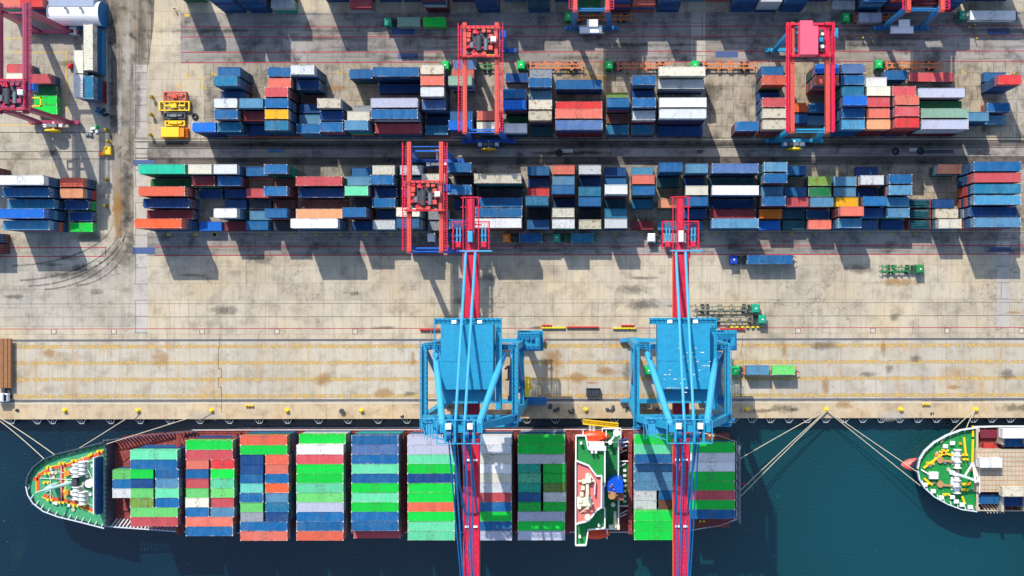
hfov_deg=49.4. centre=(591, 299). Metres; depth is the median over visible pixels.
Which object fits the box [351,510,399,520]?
shipping container
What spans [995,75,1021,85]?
shipping container
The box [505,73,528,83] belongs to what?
shipping container
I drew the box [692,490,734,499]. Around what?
shipping container
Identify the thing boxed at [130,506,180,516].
shipping container
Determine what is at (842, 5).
shipping container
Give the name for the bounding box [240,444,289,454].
shipping container
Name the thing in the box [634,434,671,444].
shipping container
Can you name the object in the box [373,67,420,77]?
shipping container
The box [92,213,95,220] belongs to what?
door
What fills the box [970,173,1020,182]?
shipping container
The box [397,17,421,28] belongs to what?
shipping container
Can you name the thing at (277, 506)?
shipping container
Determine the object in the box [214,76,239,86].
shipping container
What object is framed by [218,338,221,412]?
expansion joint
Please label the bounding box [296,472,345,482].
shipping container
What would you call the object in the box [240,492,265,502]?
shipping container
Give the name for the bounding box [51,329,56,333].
pit cover
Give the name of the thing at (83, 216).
shipping container
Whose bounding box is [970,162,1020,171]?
shipping container
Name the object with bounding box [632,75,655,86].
shipping container
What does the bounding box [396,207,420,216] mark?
shipping container
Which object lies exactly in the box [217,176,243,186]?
shipping container
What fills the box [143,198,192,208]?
shipping container
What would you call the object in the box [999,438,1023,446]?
shipping container
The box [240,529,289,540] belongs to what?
shipping container
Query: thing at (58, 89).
door
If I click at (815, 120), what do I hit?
shipping container
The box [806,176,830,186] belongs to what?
shipping container
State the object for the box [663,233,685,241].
shipping container
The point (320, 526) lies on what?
shipping container
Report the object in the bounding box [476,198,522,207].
shipping container
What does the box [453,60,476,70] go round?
shipping container
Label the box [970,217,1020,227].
shipping container
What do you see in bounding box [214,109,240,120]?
shipping container
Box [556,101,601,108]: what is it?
shipping container
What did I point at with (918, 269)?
yard truck
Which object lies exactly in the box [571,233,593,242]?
shipping container
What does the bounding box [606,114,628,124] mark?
shipping container
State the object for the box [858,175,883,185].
shipping container
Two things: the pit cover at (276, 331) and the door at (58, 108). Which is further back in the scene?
the pit cover at (276, 331)
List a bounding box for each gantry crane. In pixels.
[0,2,80,132]
[402,142,464,253]
[458,22,516,150]
[564,0,618,34]
[764,20,837,150]
[872,0,949,34]
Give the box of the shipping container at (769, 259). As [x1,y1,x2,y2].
[746,255,792,263]
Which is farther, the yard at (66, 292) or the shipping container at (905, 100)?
the yard at (66, 292)
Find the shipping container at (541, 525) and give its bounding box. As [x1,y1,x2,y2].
[518,521,564,530]
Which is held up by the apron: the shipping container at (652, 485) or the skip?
the skip
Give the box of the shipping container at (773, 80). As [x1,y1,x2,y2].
[761,75,785,86]
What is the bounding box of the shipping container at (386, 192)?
[374,188,398,197]
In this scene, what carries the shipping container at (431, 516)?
on the stacked containers at (252, 472)
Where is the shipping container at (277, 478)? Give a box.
[265,472,290,482]
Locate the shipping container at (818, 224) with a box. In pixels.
[807,220,830,229]
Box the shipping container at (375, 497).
[351,491,399,501]
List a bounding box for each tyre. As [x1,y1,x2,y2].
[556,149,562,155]
[892,148,898,154]
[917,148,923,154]
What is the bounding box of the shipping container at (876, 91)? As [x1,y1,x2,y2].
[864,86,889,96]
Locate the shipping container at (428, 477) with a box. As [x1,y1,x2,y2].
[407,473,455,482]
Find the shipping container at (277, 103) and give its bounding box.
[265,98,290,108]
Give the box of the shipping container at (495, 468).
[480,464,511,472]
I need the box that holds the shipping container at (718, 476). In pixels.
[689,471,734,480]
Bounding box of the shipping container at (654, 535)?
[634,530,671,539]
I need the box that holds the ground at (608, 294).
[0,0,1023,418]
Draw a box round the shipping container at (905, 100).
[893,95,918,106]
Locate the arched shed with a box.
[46,2,107,28]
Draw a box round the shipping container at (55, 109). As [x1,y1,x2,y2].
[35,105,61,115]
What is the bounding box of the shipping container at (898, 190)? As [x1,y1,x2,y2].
[886,185,911,195]
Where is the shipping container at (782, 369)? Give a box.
[771,365,794,374]
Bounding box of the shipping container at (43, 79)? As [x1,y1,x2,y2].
[32,74,55,84]
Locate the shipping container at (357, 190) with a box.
[345,186,369,195]
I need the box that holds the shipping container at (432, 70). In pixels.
[420,65,444,75]
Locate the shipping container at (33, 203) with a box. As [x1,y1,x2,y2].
[8,199,58,208]
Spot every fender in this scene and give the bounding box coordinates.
[31,419,42,423]
[47,419,57,423]
[135,419,144,423]
[224,419,233,423]
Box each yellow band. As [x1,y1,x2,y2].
[12,344,1023,347]
[12,360,1023,364]
[12,377,1023,380]
[12,393,1023,397]
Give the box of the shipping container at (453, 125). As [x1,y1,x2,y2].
[448,120,472,130]
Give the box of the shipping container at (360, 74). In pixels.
[349,69,373,79]
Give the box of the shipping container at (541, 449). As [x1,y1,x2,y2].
[518,444,564,453]
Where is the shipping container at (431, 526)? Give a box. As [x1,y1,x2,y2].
[408,521,455,530]
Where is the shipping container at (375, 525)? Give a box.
[351,520,399,530]
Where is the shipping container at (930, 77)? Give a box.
[906,72,954,82]
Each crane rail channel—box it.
[6,398,1023,401]
[12,338,1023,341]
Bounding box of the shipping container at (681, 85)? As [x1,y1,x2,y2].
[657,79,703,90]
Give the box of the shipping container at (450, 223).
[449,219,465,228]
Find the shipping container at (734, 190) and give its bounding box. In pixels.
[711,185,758,195]
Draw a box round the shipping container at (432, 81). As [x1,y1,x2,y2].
[421,76,444,86]
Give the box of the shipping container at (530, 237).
[519,233,541,242]
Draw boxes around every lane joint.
[0,132,109,132]
[0,151,102,151]
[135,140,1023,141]
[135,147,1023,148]
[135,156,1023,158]
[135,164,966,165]
[213,302,1021,303]
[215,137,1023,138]
[300,315,1023,316]
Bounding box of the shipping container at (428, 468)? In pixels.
[407,464,454,472]
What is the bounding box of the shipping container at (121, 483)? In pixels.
[112,479,130,488]
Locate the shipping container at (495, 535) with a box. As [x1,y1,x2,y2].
[480,531,511,539]
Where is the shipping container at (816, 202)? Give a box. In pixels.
[808,197,832,207]
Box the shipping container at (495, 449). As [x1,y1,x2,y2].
[480,445,511,453]
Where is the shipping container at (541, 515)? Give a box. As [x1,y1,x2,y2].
[518,510,564,520]
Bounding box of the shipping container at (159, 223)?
[134,219,184,228]
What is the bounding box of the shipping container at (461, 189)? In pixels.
[448,185,471,194]
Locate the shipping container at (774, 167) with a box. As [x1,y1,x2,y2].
[762,162,786,172]
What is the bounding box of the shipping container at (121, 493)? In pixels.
[112,489,130,497]
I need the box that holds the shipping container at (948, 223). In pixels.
[936,219,961,228]
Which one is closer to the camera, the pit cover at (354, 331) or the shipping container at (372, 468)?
the shipping container at (372, 468)
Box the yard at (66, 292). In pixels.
[0,0,133,327]
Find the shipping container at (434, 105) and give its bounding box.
[422,100,446,110]
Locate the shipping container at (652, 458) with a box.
[634,454,671,462]
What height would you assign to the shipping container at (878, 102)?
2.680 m
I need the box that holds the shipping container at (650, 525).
[634,521,671,530]
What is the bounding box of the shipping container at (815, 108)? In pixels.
[807,103,824,113]
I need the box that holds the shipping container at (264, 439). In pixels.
[240,434,289,444]
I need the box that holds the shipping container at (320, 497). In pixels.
[296,491,345,501]
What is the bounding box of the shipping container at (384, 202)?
[372,198,396,207]
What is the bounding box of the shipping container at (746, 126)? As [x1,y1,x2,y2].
[734,121,758,131]
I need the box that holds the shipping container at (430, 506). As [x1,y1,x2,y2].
[407,501,455,511]
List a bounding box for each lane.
[147,140,1023,164]
[147,232,1023,255]
[180,11,1023,62]
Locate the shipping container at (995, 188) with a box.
[970,184,1020,193]
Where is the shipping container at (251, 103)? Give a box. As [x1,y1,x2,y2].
[239,98,265,109]
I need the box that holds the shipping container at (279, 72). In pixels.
[268,67,293,78]
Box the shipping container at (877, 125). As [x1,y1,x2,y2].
[864,120,889,130]
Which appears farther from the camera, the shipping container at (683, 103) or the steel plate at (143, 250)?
the steel plate at (143, 250)
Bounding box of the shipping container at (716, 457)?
[690,453,734,461]
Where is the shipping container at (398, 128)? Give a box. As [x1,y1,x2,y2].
[375,124,422,133]
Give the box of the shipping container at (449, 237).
[445,233,465,242]
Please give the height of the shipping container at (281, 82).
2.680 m
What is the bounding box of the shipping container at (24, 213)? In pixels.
[0,209,48,218]
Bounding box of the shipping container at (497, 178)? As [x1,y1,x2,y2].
[474,174,521,183]
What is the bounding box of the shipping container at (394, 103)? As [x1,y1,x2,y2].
[371,98,418,108]
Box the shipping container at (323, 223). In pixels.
[290,218,339,228]
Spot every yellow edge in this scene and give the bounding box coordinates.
[12,343,1021,345]
[12,347,629,348]
[12,363,927,364]
[13,360,880,361]
[111,393,1022,394]
[157,396,1023,397]
[256,376,1023,377]
[301,379,1023,380]
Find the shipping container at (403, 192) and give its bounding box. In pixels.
[401,188,406,197]
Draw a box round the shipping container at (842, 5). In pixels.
[830,0,854,11]
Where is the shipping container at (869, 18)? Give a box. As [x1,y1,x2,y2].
[857,13,881,23]
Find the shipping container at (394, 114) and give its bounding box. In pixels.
[371,109,418,119]
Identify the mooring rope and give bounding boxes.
[0,418,57,456]
[0,421,45,460]
[69,412,136,454]
[106,412,207,444]
[741,411,824,457]
[741,411,825,489]
[741,411,826,495]
[827,411,920,485]
[828,411,917,472]
[941,410,974,442]
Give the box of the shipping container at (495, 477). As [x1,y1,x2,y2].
[480,473,511,482]
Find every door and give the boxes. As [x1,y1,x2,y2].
[43,0,46,7]
[44,176,47,184]
[44,209,48,217]
[49,188,53,196]
[49,221,53,229]
[51,75,54,83]
[54,200,57,208]
[57,87,60,95]
[57,97,60,105]
[57,106,60,114]
[83,178,86,186]
[83,189,86,197]
[88,201,91,208]
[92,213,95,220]
[177,449,180,458]
[177,459,180,467]
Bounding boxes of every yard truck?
[384,15,449,28]
[427,231,438,243]
[442,61,494,71]
[502,231,547,243]
[517,59,585,71]
[553,233,597,242]
[565,12,634,22]
[605,61,672,71]
[644,365,655,375]
[647,233,704,242]
[690,59,757,71]
[692,302,759,314]
[704,313,765,325]
[729,254,796,264]
[732,365,798,374]
[840,11,898,23]
[873,58,942,71]
[878,263,923,275]
[956,9,1019,21]
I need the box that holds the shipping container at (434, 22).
[423,17,446,28]
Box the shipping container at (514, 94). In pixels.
[503,89,526,99]
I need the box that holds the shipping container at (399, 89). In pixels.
[379,84,421,94]
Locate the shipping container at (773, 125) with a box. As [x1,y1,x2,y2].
[761,120,785,130]
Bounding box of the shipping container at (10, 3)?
[0,0,21,8]
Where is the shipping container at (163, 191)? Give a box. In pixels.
[138,186,188,196]
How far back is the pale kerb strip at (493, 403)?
299.97 m
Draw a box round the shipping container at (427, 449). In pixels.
[407,444,455,453]
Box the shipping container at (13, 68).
[6,64,33,73]
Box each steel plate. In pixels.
[132,247,154,253]
[133,160,153,164]
[392,29,414,34]
[398,53,417,58]
[716,51,737,56]
[988,28,1009,34]
[989,247,1010,251]
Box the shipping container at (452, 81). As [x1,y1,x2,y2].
[448,76,472,86]
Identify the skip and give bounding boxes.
[586,388,599,395]
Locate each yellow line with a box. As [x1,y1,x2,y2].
[4,52,65,52]
[66,52,66,112]
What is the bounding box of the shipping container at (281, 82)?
[268,78,293,88]
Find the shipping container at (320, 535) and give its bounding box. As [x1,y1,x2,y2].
[296,529,345,540]
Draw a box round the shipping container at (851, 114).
[839,109,864,119]
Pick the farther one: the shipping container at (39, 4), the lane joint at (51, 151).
the lane joint at (51, 151)
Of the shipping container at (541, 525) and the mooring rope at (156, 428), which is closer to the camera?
the shipping container at (541, 525)
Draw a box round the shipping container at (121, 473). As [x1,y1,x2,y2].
[112,468,130,478]
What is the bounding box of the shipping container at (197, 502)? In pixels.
[185,496,210,506]
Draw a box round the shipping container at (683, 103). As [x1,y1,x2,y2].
[659,97,706,108]
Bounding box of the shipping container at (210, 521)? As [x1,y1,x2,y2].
[185,516,235,525]
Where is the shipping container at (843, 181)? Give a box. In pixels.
[832,177,856,186]
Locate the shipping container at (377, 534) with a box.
[354,527,401,537]
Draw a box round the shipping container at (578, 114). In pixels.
[555,109,601,119]
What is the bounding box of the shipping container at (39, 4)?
[19,0,46,8]
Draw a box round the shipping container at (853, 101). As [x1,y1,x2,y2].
[841,96,866,106]
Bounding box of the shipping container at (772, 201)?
[761,196,785,206]
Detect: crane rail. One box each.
[12,339,804,340]
[89,399,952,400]
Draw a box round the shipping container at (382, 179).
[370,175,394,184]
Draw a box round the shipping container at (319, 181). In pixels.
[296,176,343,186]
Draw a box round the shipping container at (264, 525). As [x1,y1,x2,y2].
[240,520,289,530]
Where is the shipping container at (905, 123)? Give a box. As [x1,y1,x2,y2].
[893,118,918,128]
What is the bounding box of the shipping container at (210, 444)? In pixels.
[185,439,235,449]
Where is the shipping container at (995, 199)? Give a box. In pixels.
[970,195,1020,204]
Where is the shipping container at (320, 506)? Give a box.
[296,501,345,511]
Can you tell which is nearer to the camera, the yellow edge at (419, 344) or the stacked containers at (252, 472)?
the stacked containers at (252, 472)
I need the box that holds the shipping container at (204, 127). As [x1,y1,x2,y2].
[192,122,218,132]
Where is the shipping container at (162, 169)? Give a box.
[138,164,188,174]
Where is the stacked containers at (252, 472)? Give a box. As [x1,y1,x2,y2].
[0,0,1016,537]
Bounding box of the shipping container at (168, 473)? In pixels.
[155,468,181,478]
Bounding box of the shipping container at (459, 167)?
[448,163,471,172]
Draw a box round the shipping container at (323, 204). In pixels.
[301,200,348,208]
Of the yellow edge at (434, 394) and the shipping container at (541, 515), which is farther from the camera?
the yellow edge at (434, 394)
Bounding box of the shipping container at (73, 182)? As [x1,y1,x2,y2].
[60,178,87,187]
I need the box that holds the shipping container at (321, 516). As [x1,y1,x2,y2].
[296,510,345,521]
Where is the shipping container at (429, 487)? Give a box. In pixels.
[407,481,455,492]
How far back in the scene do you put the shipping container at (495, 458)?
286.56 m
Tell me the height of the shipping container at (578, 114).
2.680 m
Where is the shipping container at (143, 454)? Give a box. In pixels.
[130,449,180,459]
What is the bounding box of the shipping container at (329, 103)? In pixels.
[317,98,342,108]
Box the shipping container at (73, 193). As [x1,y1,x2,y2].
[60,189,87,198]
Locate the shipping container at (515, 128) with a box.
[504,123,527,133]
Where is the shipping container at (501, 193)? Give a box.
[479,189,524,198]
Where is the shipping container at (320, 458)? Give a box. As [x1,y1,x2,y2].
[296,453,345,463]
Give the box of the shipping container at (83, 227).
[70,223,96,231]
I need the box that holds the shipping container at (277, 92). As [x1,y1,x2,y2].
[264,87,290,98]
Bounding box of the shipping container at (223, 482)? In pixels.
[211,477,236,487]
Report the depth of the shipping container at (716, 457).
289.28 m
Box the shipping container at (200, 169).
[188,164,214,174]
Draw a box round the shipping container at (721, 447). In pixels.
[689,442,734,452]
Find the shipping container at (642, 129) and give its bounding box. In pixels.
[631,125,653,134]
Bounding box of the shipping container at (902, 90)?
[890,86,915,96]
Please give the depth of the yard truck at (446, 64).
298.58 m
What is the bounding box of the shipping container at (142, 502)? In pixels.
[130,497,155,506]
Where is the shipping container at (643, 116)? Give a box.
[632,111,654,121]
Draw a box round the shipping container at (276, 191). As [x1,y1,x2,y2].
[264,186,289,196]
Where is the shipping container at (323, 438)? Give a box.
[299,433,347,443]
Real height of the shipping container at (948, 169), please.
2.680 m
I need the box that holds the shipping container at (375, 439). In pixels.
[351,434,399,444]
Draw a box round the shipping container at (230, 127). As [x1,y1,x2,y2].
[217,122,243,132]
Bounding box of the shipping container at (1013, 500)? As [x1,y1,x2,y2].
[1004,496,1022,505]
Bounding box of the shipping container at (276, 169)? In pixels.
[264,164,289,174]
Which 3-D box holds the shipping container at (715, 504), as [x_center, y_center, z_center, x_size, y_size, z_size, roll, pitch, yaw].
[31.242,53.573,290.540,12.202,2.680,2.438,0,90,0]
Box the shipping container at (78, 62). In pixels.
[74,50,87,74]
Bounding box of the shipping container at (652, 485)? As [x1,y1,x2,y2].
[634,481,671,489]
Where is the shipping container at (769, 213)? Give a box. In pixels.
[758,209,781,218]
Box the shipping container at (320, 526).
[296,520,345,530]
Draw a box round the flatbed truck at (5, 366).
[0,338,12,401]
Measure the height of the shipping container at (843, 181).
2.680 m
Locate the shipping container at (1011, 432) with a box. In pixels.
[999,428,1023,437]
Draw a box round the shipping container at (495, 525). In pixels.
[480,521,511,530]
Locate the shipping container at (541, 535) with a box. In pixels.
[518,531,564,539]
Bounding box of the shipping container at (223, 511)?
[211,506,236,516]
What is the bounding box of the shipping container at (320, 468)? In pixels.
[296,463,345,473]
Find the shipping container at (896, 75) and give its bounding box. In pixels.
[882,70,906,81]
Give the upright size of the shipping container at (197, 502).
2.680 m
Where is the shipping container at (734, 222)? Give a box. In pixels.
[711,218,758,227]
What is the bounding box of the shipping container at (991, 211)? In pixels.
[967,207,1016,216]
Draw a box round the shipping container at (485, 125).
[477,122,500,131]
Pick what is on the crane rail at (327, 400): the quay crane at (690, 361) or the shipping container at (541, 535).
the quay crane at (690, 361)
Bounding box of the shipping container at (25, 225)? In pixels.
[2,220,53,229]
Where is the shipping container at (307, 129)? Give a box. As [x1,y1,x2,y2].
[296,124,321,134]
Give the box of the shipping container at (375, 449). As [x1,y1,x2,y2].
[351,444,399,453]
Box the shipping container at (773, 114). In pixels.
[761,109,785,119]
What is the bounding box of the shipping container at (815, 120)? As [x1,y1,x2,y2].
[805,116,824,125]
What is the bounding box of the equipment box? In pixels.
[161,127,188,138]
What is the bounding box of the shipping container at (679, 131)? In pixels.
[656,126,701,136]
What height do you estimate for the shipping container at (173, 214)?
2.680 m
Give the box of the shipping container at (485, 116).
[477,111,500,121]
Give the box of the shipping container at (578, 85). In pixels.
[556,80,601,90]
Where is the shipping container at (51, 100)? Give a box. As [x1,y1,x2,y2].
[34,96,61,105]
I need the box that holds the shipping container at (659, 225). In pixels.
[657,221,702,230]
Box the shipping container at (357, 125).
[344,120,369,130]
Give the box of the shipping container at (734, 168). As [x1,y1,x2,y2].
[711,163,758,173]
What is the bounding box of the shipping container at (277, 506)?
[265,501,290,511]
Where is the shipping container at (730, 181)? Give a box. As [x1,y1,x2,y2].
[708,178,753,187]
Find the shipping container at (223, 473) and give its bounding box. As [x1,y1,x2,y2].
[211,468,236,478]
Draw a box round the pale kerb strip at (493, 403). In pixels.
[0,402,1023,403]
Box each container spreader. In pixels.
[159,101,190,110]
[163,92,187,100]
[163,112,186,119]
[165,120,185,125]
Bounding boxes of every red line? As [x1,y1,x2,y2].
[0,256,105,256]
[10,247,104,247]
[137,327,1023,328]
[154,245,1023,246]
[154,254,1023,255]
[181,51,944,52]
[181,61,1023,62]
[258,35,1023,36]
[308,25,1023,26]
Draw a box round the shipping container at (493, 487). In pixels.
[480,483,511,492]
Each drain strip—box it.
[134,65,146,333]
[691,13,705,136]
[997,241,1009,326]
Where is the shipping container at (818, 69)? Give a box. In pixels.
[813,64,838,74]
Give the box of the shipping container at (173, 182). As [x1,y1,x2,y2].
[151,179,199,188]
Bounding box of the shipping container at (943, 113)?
[918,108,967,118]
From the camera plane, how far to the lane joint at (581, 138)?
299.98 m
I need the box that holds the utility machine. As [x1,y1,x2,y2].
[99,146,111,155]
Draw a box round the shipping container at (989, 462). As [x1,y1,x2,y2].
[976,457,1002,467]
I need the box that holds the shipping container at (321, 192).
[299,188,346,197]
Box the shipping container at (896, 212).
[884,208,909,217]
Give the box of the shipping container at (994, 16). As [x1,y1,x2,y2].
[967,10,1015,21]
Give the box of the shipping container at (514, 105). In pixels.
[503,100,526,110]
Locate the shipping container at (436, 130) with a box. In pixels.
[425,125,448,135]
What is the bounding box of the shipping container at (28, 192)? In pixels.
[2,188,53,197]
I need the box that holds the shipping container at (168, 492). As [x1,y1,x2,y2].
[155,487,181,497]
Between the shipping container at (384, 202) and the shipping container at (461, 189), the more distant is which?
the shipping container at (384, 202)
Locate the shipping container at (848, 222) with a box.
[836,218,860,227]
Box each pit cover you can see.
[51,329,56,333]
[111,329,116,333]
[199,329,204,333]
[274,329,279,333]
[352,329,357,333]
[795,328,800,332]
[870,328,875,332]
[944,328,949,332]
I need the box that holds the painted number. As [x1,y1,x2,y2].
[504,365,509,379]
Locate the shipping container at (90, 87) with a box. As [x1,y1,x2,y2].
[84,76,97,99]
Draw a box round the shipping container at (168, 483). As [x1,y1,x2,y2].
[155,477,182,487]
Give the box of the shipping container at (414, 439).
[407,434,452,444]
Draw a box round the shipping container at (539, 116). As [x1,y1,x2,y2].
[528,111,551,121]
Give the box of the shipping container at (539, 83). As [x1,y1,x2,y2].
[528,78,551,88]
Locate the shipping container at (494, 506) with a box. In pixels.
[480,502,511,511]
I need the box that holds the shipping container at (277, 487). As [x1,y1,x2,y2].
[265,482,290,492]
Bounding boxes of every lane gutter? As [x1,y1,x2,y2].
[149,141,1023,147]
[149,157,1023,164]
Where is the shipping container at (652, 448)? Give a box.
[634,444,671,453]
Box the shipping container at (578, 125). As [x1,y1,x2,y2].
[555,120,602,130]
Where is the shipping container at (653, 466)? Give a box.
[634,463,671,470]
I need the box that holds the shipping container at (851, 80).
[839,75,864,86]
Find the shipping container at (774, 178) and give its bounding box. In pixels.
[762,173,786,183]
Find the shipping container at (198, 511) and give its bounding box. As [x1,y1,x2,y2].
[186,506,210,516]
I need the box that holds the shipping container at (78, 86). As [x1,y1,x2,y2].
[74,74,85,98]
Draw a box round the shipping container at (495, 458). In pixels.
[480,454,511,463]
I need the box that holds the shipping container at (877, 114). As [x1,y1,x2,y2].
[864,108,889,119]
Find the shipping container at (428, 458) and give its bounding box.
[407,454,453,463]
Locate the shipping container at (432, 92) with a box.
[421,87,444,97]
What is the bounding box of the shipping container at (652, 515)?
[634,510,671,520]
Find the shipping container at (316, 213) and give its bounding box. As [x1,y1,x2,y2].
[296,209,343,218]
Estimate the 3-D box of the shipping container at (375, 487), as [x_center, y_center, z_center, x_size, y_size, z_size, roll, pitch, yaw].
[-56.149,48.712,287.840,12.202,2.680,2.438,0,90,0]
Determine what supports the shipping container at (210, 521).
on the stacked containers at (252, 472)
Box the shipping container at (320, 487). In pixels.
[296,482,345,492]
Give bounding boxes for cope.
[0,401,1023,418]
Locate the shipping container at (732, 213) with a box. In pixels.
[709,209,755,218]
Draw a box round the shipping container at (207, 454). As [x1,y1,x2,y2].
[186,449,235,459]
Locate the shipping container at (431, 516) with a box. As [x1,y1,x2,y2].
[408,512,454,520]
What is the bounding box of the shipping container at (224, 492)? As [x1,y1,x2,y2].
[211,487,237,497]
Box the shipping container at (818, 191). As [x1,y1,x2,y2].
[807,187,830,196]
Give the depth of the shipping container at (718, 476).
289.28 m
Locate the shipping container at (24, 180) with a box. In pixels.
[0,175,48,185]
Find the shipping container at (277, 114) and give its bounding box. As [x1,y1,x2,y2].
[265,109,290,120]
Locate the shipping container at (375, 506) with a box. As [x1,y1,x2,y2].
[351,501,399,511]
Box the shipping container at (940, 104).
[916,101,961,108]
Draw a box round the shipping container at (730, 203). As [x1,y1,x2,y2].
[708,199,753,208]
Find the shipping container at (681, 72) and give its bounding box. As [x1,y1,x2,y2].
[658,67,704,77]
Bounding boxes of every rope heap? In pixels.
[548,404,559,411]
[606,405,614,411]
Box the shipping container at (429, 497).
[407,491,455,501]
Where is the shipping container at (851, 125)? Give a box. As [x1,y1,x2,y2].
[839,120,864,130]
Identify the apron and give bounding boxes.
[0,340,1023,399]
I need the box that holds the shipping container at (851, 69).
[839,64,864,74]
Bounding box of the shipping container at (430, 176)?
[422,174,445,182]
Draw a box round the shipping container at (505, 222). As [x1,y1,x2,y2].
[475,218,521,227]
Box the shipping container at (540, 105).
[529,100,551,110]
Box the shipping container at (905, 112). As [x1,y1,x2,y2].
[893,107,918,117]
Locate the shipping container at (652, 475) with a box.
[633,470,671,480]
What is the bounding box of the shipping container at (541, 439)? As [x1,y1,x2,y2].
[518,434,564,444]
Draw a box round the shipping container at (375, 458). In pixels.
[351,454,399,463]
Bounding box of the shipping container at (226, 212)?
[214,208,239,217]
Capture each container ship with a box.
[25,419,744,545]
[901,425,1023,512]
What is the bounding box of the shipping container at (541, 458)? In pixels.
[518,454,564,463]
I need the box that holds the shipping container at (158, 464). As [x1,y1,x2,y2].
[130,458,180,468]
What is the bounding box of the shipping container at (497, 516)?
[480,511,511,520]
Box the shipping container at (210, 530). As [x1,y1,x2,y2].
[186,525,235,535]
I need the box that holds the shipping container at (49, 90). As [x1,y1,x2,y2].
[34,86,61,96]
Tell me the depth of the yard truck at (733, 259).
298.58 m
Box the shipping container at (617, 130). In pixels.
[606,125,628,135]
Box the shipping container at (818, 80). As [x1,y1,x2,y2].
[813,75,838,86]
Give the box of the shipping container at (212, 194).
[199,189,224,199]
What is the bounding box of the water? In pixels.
[0,418,1023,575]
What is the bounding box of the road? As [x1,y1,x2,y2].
[107,0,153,237]
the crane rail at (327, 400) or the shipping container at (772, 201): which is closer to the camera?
the shipping container at (772, 201)
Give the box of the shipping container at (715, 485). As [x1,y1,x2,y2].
[689,481,734,489]
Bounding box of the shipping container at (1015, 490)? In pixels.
[999,485,1023,496]
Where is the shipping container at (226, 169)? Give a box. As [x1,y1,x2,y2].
[214,164,239,174]
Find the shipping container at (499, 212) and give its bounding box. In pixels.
[475,208,522,217]
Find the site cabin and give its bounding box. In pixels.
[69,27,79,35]
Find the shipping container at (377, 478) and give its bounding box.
[351,473,399,482]
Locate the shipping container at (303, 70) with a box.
[291,65,316,75]
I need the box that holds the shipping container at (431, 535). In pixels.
[408,529,455,539]
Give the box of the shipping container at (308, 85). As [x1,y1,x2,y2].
[296,80,321,90]
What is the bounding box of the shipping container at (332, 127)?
[320,122,344,132]
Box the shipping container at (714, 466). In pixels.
[690,462,734,471]
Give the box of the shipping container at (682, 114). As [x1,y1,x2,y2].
[659,109,705,119]
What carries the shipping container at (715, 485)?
on the stacked containers at (252, 472)
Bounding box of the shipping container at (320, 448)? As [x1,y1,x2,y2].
[296,444,345,453]
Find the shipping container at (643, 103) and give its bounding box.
[632,98,655,108]
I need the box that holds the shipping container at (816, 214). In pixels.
[805,210,828,219]
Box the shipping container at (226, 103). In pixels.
[214,98,239,109]
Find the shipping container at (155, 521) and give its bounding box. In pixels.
[130,515,180,525]
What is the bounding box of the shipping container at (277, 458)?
[265,453,290,463]
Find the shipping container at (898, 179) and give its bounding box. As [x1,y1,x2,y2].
[886,174,911,184]
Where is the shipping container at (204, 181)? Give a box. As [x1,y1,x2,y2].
[192,176,217,186]
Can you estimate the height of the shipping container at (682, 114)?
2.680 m
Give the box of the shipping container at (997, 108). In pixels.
[984,103,1009,113]
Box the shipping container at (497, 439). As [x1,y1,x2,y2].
[480,434,511,444]
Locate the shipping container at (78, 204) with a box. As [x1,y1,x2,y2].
[65,200,91,209]
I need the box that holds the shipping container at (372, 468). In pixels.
[352,463,399,473]
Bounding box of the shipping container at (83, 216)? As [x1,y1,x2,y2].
[70,212,96,221]
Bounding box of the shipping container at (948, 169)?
[935,164,961,174]
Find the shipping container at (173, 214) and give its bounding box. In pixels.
[147,210,195,219]
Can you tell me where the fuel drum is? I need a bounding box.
[68,63,73,68]
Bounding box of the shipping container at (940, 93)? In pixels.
[916,88,964,98]
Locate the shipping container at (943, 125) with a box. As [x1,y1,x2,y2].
[918,120,968,130]
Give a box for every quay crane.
[419,197,546,575]
[619,196,736,575]
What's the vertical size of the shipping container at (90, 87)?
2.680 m
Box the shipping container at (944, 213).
[932,209,957,218]
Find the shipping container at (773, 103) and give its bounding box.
[761,98,785,108]
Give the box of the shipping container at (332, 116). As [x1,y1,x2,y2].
[320,111,344,121]
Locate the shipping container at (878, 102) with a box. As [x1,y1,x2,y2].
[864,97,889,108]
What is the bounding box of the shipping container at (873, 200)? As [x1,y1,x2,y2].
[861,196,886,205]
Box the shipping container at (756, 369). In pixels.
[745,365,768,374]
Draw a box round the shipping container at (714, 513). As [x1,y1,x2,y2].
[689,509,734,518]
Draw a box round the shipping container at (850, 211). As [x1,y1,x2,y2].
[838,206,863,216]
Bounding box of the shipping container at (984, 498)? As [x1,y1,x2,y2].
[975,493,999,503]
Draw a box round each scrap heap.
[85,132,92,136]
[90,127,98,132]
[100,109,108,116]
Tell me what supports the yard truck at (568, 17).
on the truck lane at (221, 32)
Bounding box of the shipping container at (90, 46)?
[83,24,96,71]
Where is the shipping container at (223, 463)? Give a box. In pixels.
[211,458,236,468]
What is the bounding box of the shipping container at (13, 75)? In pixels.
[6,73,21,78]
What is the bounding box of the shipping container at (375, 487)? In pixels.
[351,482,399,492]
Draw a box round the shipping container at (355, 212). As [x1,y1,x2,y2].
[343,207,367,217]
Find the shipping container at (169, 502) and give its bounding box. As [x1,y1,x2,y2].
[156,496,182,506]
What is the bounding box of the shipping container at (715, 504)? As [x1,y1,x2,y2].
[689,500,734,508]
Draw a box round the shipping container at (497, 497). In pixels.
[480,492,511,501]
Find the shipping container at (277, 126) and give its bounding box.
[265,121,290,131]
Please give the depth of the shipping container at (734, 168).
289.27 m

